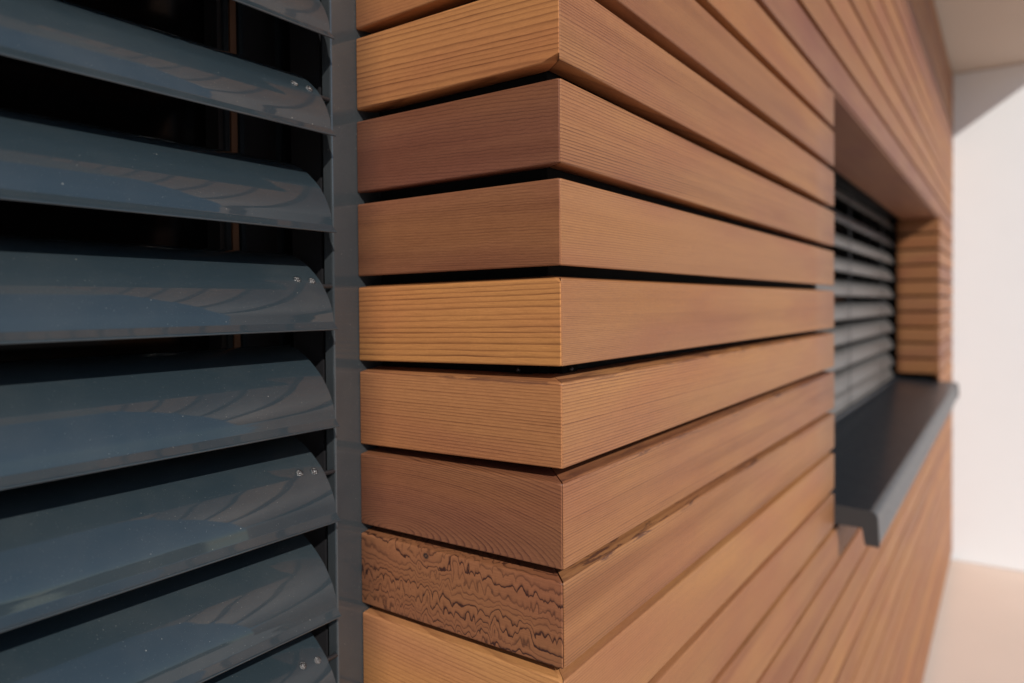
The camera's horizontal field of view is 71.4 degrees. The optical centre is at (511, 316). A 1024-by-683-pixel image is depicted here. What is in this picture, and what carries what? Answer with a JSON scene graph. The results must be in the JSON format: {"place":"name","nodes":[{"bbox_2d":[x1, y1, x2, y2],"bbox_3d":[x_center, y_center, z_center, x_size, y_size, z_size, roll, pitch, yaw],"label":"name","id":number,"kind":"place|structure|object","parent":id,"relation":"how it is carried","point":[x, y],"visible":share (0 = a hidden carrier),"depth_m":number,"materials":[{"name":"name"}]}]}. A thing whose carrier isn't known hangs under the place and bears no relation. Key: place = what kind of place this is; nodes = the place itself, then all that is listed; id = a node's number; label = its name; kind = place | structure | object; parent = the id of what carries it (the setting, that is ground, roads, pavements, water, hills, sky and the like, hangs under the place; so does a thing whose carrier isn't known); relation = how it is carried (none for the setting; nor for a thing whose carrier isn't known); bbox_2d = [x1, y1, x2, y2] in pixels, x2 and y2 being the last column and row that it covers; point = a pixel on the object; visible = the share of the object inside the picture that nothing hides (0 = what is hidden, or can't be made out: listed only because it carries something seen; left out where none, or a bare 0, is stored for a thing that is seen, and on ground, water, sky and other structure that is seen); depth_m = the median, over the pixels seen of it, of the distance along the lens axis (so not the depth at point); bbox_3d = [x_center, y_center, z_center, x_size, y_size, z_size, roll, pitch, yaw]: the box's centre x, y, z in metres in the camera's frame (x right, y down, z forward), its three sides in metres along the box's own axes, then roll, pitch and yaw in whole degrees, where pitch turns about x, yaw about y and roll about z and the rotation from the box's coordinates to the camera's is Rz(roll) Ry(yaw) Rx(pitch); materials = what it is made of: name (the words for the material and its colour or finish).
{"place":"outdoors","nodes":[
{"label":"outdoors","id":0,"kind":"place"},
{"bbox_2d":[922,559,1023,682],"bbox_3d":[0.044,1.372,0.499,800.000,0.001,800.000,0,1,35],"label":"ground","id":1,"kind":"structure","parent":0,"point":[978,635],"depth_m":3.00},
{"bbox_2d":[356,0,952,682],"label":"timber wall","id":2,"kind":"structure","parent":1,"relation":"on","point":[596,386],"depth_m":0.59,"materials":[{"name":"brown wood"}]},
{"bbox_2d":[0,0,294,436],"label":"window","id":3,"kind":"structure","parent":2,"relation":"attached to","point":[234,27],"depth_m":0.57,"materials":[{"name":"glass"}]},
{"bbox_2d":[0,0,381,682],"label":"venetian blind","id":4,"kind":"object","parent":2,"relation":"attached to","point":[188,516],"visible":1,"depth_m":0.46,"materials":[{"name":"metal"}]},
{"bbox_2d":[816,199,874,416],"bbox_3d":[0.983,-0.036,2.299,0.030,0.771,2.272,0,1,35],"label":"window","id":5,"kind":"structure","parent":2,"relation":"attached to","point":[841,229],"depth_m":2.85,"materials":[{"name":"black glass"}]},
{"bbox_2d":[816,178,894,414],"bbox_3d":[1.021,-0.063,2.255,0.082,0.715,2.242,0,1,35],"label":"venetian blind","id":6,"kind":"object","parent":2,"relation":"attached to","point":[863,363],"visible":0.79,"depth_m":2.50,"materials":[{"name":"grey metal"}]},
{"bbox_2d":[829,376,958,547],"bbox_3d":[1.171,0.319,2.183,0.228,0.088,2.304,0,1,35],"label":"window sill","id":7,"kind":"structure","parent":2,"relation":"attached to","point":[886,435],"depth_m":1.72,"materials":[{"name":"metal"}]},
{"bbox_2d":[934,0,1023,74],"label":"canopy","id":8,"kind":"object","parent":2,"relation":"attached to","point":[978,35],"depth_m":3.17,"materials":[{"name":"white paint"}]},
{"bbox_2d":[947,64,1023,571],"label":"white wall","id":9,"kind":"structure","parent":1,"relation":"on","point":[988,344],"depth_m":3.68,"materials":[{"name":"white paint"}]}
]}

